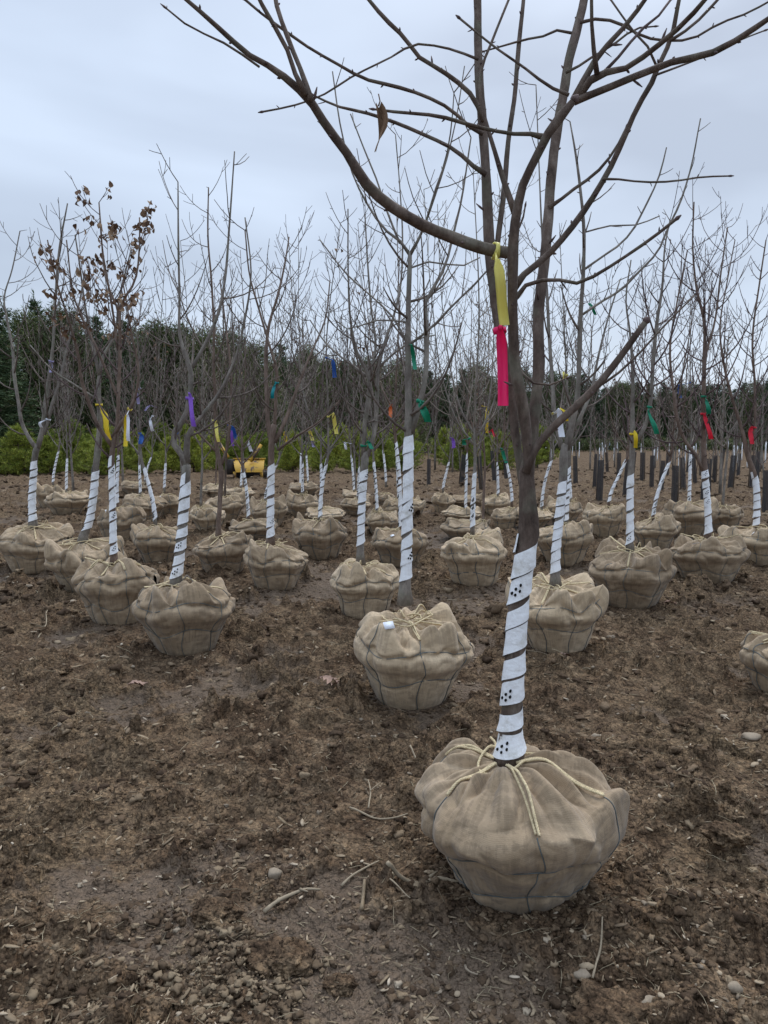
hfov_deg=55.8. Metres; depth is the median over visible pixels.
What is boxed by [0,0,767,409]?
sky
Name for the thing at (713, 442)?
young tree
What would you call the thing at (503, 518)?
balled tree
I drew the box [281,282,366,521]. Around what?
balled tree
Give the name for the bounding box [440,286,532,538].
balled tree
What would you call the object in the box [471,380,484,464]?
young tree
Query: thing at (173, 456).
pine shrub
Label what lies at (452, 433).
young tree
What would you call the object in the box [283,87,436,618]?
balled tree
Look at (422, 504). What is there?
balled tree
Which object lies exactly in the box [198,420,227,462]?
pine shrub
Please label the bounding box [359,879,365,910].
stick
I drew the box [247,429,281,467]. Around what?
pine shrub
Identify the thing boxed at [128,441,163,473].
pine shrub
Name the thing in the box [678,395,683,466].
young tree
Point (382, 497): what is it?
balled tree
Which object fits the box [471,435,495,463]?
pine shrub
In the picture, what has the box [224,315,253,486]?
young tree
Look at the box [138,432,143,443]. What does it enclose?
ribbon
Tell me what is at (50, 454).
pine shrub
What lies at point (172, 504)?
balled tree
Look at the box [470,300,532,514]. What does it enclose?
balled tree
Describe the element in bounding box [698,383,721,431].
conifer tree
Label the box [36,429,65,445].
pine shrub
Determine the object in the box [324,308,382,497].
balled tree
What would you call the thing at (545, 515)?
balled tree
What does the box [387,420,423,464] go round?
pine shrub
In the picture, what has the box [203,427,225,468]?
pine shrub
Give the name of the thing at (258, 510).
balled tree
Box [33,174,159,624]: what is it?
balled tree
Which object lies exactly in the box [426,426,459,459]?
pine shrub
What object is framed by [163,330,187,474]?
young tree
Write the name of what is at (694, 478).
tree guard
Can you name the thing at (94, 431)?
pine shrub
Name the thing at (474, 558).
balled tree
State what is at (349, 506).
balled tree
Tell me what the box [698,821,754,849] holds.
soil clod
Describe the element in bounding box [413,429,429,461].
pine shrub
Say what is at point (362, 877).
straw litter
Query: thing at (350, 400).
spruce tree
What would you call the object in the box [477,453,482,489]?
tree guard
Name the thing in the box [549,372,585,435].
conifer tree
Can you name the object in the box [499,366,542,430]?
conifer tree
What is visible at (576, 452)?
young tree
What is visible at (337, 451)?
pine shrub
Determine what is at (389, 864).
stick
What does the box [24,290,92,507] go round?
balled tree
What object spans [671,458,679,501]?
tree guard
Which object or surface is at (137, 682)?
oak leaf
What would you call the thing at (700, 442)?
young tree
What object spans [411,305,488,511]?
balled tree
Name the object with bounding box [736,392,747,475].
young tree
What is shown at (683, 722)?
soil clod
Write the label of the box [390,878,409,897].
stick
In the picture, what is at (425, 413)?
ribbon
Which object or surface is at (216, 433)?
ribbon
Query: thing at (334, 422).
ribbon
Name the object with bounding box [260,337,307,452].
spruce tree
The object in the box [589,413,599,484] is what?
young tree
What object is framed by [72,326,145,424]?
conifer tree
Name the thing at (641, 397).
spruce tree
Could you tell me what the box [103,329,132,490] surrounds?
young tree
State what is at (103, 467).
pine shrub
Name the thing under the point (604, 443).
young tree
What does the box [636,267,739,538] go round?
balled tree
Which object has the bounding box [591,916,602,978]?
stick
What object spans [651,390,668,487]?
young tree
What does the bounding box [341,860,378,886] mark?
stick
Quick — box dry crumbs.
[0,915,371,1023]
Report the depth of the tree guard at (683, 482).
20.02 m
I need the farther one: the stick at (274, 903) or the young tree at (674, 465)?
the young tree at (674, 465)
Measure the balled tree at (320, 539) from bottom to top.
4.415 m
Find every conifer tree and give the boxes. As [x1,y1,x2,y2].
[0,304,64,443]
[21,299,115,445]
[22,317,108,443]
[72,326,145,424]
[103,340,145,401]
[122,311,193,427]
[126,319,170,422]
[140,326,218,429]
[141,316,218,444]
[165,324,258,443]
[215,325,265,434]
[227,339,295,455]
[282,343,336,447]
[288,359,326,429]
[304,353,351,436]
[322,357,372,428]
[350,355,390,430]
[369,357,401,427]
[378,366,433,454]
[381,356,430,450]
[411,365,438,441]
[434,373,455,424]
[463,361,508,435]
[484,374,517,435]
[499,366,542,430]
[539,368,586,451]
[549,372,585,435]
[585,379,604,429]
[598,383,626,438]
[602,381,645,443]
[661,383,700,442]
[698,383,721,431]
[733,380,764,437]
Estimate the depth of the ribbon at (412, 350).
4.08 m
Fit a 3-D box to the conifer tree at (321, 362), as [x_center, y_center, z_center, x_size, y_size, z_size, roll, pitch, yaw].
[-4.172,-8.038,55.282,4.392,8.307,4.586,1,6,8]
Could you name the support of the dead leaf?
hanging from the balled tree at (512, 822)
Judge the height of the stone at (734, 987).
0.026 m
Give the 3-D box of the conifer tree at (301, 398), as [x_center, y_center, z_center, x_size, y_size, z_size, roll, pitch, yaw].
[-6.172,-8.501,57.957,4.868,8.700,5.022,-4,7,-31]
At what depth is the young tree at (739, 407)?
30.94 m
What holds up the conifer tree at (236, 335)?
on the ground
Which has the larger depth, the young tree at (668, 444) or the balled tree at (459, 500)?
the young tree at (668, 444)
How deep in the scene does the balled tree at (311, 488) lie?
18.17 m
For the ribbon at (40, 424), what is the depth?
8.26 m
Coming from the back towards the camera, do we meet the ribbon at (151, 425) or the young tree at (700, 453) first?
the young tree at (700, 453)
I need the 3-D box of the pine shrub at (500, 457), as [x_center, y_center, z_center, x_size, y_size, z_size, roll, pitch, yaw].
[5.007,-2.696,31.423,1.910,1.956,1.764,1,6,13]
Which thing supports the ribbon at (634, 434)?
attached to the balled tree at (628, 573)
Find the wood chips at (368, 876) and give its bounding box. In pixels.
[0,498,767,1023]
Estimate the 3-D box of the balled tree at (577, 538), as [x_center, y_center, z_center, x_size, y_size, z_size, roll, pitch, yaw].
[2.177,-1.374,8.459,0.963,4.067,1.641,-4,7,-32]
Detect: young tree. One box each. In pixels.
[55,336,83,490]
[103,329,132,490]
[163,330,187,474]
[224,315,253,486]
[282,312,313,483]
[341,345,366,490]
[393,327,420,438]
[424,426,432,481]
[429,360,441,469]
[446,373,458,471]
[451,398,464,479]
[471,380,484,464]
[489,413,498,479]
[503,406,512,472]
[544,381,555,469]
[572,429,583,478]
[586,395,600,468]
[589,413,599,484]
[591,392,616,495]
[597,419,602,464]
[603,416,609,471]
[609,382,621,466]
[614,408,624,472]
[618,393,636,492]
[637,393,650,474]
[648,430,657,486]
[651,386,662,467]
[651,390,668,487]
[661,389,689,501]
[662,415,673,473]
[666,378,681,464]
[677,416,687,487]
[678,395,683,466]
[684,402,693,470]
[695,373,708,475]
[695,424,700,482]
[696,423,714,498]
[707,331,734,494]
[707,410,719,486]
[710,408,721,481]
[728,409,738,463]
[728,418,736,486]
[729,380,743,455]
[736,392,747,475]
[748,384,764,469]
[748,401,760,486]
[753,372,767,471]
[754,399,767,509]
[763,414,767,462]
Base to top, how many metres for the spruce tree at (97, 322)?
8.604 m
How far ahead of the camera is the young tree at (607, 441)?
28.57 m
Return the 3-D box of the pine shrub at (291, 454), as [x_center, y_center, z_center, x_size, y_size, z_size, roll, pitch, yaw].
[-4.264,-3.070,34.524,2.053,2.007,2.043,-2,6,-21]
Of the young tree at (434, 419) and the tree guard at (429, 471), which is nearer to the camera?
the tree guard at (429, 471)
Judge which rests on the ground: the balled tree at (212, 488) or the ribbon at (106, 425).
the balled tree at (212, 488)
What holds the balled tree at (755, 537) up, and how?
on the ground
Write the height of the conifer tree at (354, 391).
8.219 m
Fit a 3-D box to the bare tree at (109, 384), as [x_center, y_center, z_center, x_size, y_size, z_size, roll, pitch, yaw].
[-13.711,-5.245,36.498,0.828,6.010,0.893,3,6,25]
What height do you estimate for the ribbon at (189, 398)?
0.240 m
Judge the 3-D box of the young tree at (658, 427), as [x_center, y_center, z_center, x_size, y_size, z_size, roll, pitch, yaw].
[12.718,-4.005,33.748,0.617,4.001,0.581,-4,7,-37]
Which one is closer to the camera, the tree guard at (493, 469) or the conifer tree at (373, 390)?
the tree guard at (493, 469)
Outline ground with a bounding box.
[0,448,767,1023]
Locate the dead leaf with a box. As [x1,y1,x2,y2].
[374,94,387,151]
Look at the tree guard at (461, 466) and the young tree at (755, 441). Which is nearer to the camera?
the young tree at (755, 441)
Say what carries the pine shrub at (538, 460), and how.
on the ground
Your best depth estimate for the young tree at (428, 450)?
21.18 m
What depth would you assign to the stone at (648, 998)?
1.96 m
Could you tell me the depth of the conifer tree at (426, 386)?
68.66 m
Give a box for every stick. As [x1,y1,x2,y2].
[31,610,47,637]
[263,887,320,913]
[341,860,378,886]
[349,806,407,819]
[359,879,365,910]
[368,780,380,808]
[386,860,457,882]
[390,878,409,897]
[464,964,477,974]
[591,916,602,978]
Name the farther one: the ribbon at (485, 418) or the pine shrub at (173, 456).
the pine shrub at (173, 456)
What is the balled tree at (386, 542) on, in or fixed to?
on the ground
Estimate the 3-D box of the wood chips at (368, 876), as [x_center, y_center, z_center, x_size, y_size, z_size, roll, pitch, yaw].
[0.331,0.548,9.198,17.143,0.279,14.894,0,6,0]
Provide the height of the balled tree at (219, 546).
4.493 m
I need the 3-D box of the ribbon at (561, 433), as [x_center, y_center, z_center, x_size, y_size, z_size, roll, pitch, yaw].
[1.239,-0.637,5.175,0.064,0.202,0.231,0,6,0]
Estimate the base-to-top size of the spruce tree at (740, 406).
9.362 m
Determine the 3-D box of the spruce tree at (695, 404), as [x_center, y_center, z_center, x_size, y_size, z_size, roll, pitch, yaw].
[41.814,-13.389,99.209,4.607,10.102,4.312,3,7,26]
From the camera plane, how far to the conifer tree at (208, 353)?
37.36 m
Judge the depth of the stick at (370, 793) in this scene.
3.12 m
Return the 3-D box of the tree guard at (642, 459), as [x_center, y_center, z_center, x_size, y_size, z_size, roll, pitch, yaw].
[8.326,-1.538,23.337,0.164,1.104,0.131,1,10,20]
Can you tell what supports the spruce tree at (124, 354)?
on the ground
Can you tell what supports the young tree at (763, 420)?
on the ground
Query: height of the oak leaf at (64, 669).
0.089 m
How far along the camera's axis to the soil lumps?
2.70 m
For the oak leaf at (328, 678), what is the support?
on the ground
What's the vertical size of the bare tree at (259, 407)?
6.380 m
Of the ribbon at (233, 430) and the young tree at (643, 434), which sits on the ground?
the young tree at (643, 434)
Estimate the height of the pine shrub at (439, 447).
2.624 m
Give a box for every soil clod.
[189,896,244,928]
[245,933,315,979]
[322,972,358,996]
[566,978,656,1023]
[668,716,705,732]
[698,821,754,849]
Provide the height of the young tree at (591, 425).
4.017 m
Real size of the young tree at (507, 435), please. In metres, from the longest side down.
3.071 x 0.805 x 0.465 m
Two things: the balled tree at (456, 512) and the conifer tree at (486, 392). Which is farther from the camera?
the conifer tree at (486, 392)
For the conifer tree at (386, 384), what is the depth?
61.39 m
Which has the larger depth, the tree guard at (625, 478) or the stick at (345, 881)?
the tree guard at (625, 478)
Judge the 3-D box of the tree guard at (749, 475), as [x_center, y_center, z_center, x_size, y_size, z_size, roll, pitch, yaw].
[10.520,-1.230,20.735,0.170,1.142,0.135,2,4,-14]
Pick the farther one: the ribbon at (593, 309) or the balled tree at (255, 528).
the balled tree at (255, 528)
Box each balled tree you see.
[0,197,92,574]
[23,205,152,592]
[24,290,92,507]
[31,281,107,514]
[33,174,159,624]
[59,263,167,539]
[80,210,213,562]
[103,279,182,520]
[116,300,201,516]
[121,327,175,493]
[131,143,300,655]
[152,162,262,573]
[158,258,253,530]
[160,0,767,914]
[188,245,303,540]
[193,287,267,521]
[194,333,241,496]
[202,206,357,589]
[203,340,270,500]
[243,265,310,524]
[246,284,337,517]
[268,208,371,559]
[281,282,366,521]
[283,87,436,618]
[286,345,338,494]
[317,59,506,709]
[322,197,464,567]
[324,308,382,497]
[329,304,385,515]
[341,250,420,534]
[348,315,417,504]
[368,276,439,514]
[379,319,445,514]
[382,140,540,586]
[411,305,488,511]
[435,274,497,519]
[439,309,506,507]
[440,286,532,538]
[467,274,545,529]
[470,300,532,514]
[505,72,710,652]
[518,283,590,527]
[519,223,643,566]
[519,272,611,523]
[582,284,682,537]
[588,171,698,608]
[610,250,735,548]
[620,162,767,584]
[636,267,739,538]
[695,282,767,531]
[708,213,767,565]
[739,631,767,692]
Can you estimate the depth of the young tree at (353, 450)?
18.33 m
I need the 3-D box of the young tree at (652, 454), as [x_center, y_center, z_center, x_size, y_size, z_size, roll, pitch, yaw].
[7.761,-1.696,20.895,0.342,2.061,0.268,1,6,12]
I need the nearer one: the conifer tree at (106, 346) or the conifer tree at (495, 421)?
the conifer tree at (106, 346)
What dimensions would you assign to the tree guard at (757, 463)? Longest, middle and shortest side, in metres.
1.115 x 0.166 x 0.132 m
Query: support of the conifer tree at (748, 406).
on the ground
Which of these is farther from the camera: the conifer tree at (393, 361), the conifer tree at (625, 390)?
the conifer tree at (625, 390)
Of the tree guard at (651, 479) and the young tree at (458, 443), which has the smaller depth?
the tree guard at (651, 479)
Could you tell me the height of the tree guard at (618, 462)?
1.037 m
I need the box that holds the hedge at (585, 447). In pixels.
[548,436,767,451]
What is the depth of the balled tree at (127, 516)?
10.46 m
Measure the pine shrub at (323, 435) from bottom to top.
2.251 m
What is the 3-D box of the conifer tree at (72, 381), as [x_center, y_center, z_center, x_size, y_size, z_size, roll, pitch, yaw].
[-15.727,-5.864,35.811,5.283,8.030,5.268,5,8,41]
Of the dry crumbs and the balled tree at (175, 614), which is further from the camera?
the balled tree at (175, 614)
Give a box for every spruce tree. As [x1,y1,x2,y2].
[0,295,60,474]
[13,289,71,410]
[77,307,116,433]
[92,319,156,465]
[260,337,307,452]
[324,360,360,434]
[418,370,440,450]
[424,372,464,452]
[448,369,483,435]
[565,372,600,450]
[583,379,611,439]
[619,382,652,446]
[641,386,664,447]
[649,381,673,444]
[679,379,699,447]
[693,384,700,412]
[693,386,718,444]
[706,381,728,447]
[709,390,740,446]
[731,385,750,439]
[753,397,767,450]
[756,378,767,438]
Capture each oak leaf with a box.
[48,664,72,675]
[123,680,147,687]
[318,675,338,684]
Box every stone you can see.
[268,867,281,879]
[574,968,590,980]
[642,995,654,1002]
[728,981,743,993]
[741,732,761,740]
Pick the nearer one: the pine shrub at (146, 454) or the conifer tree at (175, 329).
the pine shrub at (146, 454)
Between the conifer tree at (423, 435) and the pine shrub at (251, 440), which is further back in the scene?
the conifer tree at (423, 435)
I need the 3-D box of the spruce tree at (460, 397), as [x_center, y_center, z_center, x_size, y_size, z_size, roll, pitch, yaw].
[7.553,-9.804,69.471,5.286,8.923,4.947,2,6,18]
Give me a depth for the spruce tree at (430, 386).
67.38 m
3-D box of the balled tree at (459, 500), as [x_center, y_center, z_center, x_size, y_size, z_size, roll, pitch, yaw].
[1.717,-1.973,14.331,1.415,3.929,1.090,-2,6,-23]
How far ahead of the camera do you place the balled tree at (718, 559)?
7.60 m
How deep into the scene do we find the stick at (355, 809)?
2.96 m
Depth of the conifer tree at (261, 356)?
40.95 m
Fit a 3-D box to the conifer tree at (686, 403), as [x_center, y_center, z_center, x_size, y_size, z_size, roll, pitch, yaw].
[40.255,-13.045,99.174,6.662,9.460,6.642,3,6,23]
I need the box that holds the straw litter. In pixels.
[0,501,767,1023]
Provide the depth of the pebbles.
2.32 m
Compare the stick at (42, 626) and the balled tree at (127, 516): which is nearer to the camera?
the stick at (42, 626)
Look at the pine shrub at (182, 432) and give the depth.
33.18 m
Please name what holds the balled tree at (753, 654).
on the ground
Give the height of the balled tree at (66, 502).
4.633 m
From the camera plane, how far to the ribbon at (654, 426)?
6.59 m
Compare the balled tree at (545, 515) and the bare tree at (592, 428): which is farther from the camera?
the bare tree at (592, 428)
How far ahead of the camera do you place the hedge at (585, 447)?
73.38 m
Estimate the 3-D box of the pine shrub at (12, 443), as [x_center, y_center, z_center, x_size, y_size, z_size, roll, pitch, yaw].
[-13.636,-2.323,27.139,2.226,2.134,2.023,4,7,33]
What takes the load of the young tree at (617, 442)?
on the ground
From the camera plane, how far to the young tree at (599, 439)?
33.74 m
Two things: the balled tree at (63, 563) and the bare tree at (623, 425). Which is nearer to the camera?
the balled tree at (63, 563)
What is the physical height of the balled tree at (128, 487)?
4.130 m
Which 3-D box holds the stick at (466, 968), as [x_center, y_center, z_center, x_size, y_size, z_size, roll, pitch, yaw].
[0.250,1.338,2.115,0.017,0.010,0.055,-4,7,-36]
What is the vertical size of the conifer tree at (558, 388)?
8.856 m
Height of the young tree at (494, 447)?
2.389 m
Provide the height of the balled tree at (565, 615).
4.352 m
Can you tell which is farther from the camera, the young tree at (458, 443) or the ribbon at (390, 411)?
the young tree at (458, 443)
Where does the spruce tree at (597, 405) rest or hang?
on the ground
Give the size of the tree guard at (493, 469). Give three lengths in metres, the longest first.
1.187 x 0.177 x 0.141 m
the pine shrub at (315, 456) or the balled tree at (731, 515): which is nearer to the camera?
the balled tree at (731, 515)
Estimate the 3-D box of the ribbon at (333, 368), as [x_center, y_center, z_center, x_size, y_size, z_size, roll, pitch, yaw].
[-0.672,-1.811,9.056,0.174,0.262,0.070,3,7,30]
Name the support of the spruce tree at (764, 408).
on the ground
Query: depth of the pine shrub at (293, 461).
29.45 m
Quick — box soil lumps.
[0,465,767,1023]
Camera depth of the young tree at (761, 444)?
14.41 m
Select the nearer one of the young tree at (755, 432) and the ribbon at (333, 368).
the ribbon at (333, 368)
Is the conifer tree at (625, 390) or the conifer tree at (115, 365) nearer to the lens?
the conifer tree at (115, 365)
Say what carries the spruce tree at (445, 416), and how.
on the ground
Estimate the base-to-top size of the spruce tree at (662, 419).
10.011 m
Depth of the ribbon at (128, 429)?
5.92 m
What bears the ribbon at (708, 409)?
attached to the balled tree at (718, 559)
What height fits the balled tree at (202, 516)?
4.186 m
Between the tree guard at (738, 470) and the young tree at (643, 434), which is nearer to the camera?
the young tree at (643, 434)
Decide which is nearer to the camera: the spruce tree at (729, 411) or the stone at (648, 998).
the stone at (648, 998)
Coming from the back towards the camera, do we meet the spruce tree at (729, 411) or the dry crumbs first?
the spruce tree at (729, 411)
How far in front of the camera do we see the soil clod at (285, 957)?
2.15 m
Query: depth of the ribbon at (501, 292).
2.20 m
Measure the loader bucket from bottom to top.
1.283 m
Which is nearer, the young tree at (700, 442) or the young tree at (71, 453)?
the young tree at (71, 453)
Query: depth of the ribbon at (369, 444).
6.21 m
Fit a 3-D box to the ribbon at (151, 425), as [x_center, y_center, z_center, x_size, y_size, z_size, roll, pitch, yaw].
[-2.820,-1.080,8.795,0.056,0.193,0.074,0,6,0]
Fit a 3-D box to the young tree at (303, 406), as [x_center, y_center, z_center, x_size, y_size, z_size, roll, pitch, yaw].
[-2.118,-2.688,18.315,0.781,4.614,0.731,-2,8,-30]
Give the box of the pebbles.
[1,520,761,1023]
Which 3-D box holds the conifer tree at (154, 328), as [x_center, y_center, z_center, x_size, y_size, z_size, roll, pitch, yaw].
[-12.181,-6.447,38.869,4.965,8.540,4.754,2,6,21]
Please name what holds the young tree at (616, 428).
on the ground
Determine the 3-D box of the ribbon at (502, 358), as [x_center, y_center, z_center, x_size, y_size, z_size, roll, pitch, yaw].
[0.391,-0.488,2.414,0.049,0.272,0.153,0,6,0]
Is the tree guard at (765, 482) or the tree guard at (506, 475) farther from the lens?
the tree guard at (506, 475)
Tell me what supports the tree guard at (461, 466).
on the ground
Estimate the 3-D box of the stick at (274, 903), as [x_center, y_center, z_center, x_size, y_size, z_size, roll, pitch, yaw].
[-0.313,1.311,2.464,0.210,0.038,0.038,-3,7,-27]
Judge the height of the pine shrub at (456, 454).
2.150 m
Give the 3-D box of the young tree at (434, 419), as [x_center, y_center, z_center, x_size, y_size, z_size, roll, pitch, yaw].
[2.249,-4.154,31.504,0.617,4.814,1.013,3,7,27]
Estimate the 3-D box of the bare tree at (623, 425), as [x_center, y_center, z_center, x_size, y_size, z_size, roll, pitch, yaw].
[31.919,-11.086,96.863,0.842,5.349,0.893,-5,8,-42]
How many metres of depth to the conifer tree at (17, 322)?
33.78 m
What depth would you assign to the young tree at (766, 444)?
39.45 m
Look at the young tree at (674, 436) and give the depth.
31.34 m
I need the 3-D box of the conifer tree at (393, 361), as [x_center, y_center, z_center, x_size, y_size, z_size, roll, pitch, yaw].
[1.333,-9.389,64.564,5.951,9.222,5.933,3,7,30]
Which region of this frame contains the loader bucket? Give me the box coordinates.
[218,443,266,477]
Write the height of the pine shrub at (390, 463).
2.096 m
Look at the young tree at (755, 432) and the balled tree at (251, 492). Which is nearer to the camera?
the balled tree at (251, 492)
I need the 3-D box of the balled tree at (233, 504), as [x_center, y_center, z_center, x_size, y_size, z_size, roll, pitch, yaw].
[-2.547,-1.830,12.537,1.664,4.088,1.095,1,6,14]
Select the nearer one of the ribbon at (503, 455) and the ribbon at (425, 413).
the ribbon at (425, 413)
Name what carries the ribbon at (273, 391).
attached to the balled tree at (270, 563)
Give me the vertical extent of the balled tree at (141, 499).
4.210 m
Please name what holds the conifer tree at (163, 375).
on the ground
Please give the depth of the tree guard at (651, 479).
20.95 m
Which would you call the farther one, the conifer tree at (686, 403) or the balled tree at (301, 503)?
the conifer tree at (686, 403)
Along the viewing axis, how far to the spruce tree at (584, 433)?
80.23 m
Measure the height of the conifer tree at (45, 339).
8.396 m
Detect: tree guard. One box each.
[427,455,430,484]
[459,451,465,483]
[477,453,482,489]
[490,446,496,480]
[503,450,508,478]
[573,451,577,483]
[592,448,599,487]
[596,452,603,500]
[605,449,608,471]
[616,453,620,478]
[622,459,628,495]
[640,447,645,480]
[649,455,654,486]
[658,455,665,489]
[666,449,669,474]
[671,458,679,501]
[679,453,685,489]
[692,454,696,482]
[700,463,708,499]
[707,453,711,490]
[712,451,718,481]
[727,449,737,487]
[736,450,740,474]
[747,451,755,487]
[755,446,759,477]
[761,470,767,511]
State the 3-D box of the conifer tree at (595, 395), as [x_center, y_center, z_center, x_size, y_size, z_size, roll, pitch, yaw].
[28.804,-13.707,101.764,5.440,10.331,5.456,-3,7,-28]
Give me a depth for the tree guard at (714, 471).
22.51 m
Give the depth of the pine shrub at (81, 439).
30.20 m
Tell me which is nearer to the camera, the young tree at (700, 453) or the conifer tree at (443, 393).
the young tree at (700, 453)
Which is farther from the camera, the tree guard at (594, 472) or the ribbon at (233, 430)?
the tree guard at (594, 472)
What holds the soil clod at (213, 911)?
on the ground
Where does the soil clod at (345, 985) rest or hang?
on the ground
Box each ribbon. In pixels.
[38,418,50,427]
[95,404,111,439]
[123,407,130,446]
[126,408,131,440]
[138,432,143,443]
[149,415,153,430]
[185,392,195,425]
[212,420,219,441]
[227,424,237,439]
[230,431,233,445]
[271,382,278,397]
[325,357,336,377]
[327,412,337,433]
[360,441,373,448]
[389,404,391,416]
[409,344,416,368]
[416,399,431,421]
[451,438,454,447]
[482,405,488,432]
[491,242,509,324]
[493,325,507,405]
[500,448,507,462]
[553,408,564,436]
[588,303,596,314]
[629,430,637,447]
[647,406,658,433]
[700,413,713,438]
[701,395,710,413]
[748,426,756,443]
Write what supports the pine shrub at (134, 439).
on the ground
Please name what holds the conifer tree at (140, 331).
on the ground
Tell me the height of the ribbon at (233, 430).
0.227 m
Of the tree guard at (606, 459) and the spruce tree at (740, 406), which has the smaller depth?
the tree guard at (606, 459)
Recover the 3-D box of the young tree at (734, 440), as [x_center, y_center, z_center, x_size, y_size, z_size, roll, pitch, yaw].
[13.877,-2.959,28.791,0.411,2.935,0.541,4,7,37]
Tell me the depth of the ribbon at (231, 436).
10.62 m
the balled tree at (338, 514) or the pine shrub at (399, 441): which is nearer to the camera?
the balled tree at (338, 514)
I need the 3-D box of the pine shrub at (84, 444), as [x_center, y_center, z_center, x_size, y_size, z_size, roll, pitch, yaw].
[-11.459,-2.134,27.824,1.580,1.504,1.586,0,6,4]
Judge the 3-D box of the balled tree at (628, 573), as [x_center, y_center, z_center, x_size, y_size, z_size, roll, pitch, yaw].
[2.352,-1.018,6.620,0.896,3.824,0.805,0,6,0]
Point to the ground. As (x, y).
(286, 714)
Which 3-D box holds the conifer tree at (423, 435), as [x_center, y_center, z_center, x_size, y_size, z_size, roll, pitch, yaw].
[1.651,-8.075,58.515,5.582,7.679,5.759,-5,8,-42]
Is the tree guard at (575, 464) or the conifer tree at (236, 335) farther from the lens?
the conifer tree at (236, 335)
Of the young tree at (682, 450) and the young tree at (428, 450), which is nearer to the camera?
the young tree at (682, 450)
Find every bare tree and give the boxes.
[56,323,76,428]
[106,356,114,419]
[178,339,193,426]
[196,354,211,463]
[253,358,265,431]
[591,405,596,449]
[620,410,625,436]
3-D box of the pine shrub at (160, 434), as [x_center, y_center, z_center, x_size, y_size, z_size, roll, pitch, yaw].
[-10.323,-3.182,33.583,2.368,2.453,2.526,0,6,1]
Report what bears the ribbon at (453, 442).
attached to the balled tree at (443, 500)
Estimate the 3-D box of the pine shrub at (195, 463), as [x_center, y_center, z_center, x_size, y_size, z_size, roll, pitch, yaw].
[-7.662,-2.478,28.847,1.997,1.962,2.007,1,6,8]
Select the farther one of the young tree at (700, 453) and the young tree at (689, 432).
the young tree at (689, 432)
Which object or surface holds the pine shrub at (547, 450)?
on the ground
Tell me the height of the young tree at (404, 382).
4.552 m
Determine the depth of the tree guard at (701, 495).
16.58 m
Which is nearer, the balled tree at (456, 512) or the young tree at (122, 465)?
the balled tree at (456, 512)
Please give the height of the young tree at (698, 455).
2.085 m
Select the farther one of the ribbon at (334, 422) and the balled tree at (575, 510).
the balled tree at (575, 510)
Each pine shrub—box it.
[0,424,47,475]
[26,432,68,474]
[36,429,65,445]
[47,417,92,469]
[65,438,91,473]
[76,424,128,474]
[88,428,116,458]
[120,428,158,468]
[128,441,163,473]
[147,419,171,467]
[155,433,192,472]
[157,423,204,462]
[167,431,215,471]
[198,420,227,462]
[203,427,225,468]
[209,438,248,469]
[237,431,267,468]
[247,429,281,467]
[274,430,312,471]
[275,428,310,463]
[303,426,325,456]
[304,437,326,464]
[305,440,338,471]
[324,420,358,466]
[334,427,379,472]
[358,427,401,471]
[386,430,424,470]
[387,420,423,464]
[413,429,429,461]
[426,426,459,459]
[438,423,472,457]
[438,424,483,470]
[438,443,464,462]
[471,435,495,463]
[477,429,515,469]
[522,448,547,466]
[539,424,559,463]
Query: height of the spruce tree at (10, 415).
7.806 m
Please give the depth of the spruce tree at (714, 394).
98.69 m
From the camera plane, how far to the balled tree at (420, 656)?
4.09 m
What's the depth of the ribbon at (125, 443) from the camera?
5.97 m
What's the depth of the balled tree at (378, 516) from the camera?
11.32 m
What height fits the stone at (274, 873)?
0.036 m
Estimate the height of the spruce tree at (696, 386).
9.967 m
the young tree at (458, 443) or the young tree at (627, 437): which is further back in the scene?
the young tree at (458, 443)
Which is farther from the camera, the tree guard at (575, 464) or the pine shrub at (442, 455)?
the pine shrub at (442, 455)
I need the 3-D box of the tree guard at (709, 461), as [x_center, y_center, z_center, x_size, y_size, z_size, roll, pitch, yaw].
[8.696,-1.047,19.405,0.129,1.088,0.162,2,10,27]
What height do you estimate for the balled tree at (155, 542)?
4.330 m
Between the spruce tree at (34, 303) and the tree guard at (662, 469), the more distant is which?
the spruce tree at (34, 303)
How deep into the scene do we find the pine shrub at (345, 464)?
28.59 m
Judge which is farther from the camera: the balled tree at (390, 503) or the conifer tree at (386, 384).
the conifer tree at (386, 384)
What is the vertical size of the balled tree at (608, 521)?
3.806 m
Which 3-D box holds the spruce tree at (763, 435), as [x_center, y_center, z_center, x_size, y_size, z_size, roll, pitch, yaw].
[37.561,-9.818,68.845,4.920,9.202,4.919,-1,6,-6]
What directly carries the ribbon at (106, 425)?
attached to the balled tree at (63, 563)
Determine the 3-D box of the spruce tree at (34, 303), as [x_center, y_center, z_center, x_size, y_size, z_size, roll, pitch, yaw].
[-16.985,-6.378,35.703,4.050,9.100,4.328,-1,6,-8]
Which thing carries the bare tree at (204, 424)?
on the ground
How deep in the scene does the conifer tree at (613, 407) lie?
98.27 m
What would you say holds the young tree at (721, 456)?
on the ground
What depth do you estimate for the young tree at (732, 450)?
20.52 m
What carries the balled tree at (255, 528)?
on the ground
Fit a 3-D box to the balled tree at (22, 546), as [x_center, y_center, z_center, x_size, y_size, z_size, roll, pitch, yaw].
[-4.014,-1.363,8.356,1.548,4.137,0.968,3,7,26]
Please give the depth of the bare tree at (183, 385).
36.55 m
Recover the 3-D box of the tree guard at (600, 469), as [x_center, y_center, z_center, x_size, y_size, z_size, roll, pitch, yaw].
[5.039,-0.820,16.914,0.135,1.143,0.170,-5,9,-41]
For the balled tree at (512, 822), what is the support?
on the ground
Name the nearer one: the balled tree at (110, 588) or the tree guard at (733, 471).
the balled tree at (110, 588)

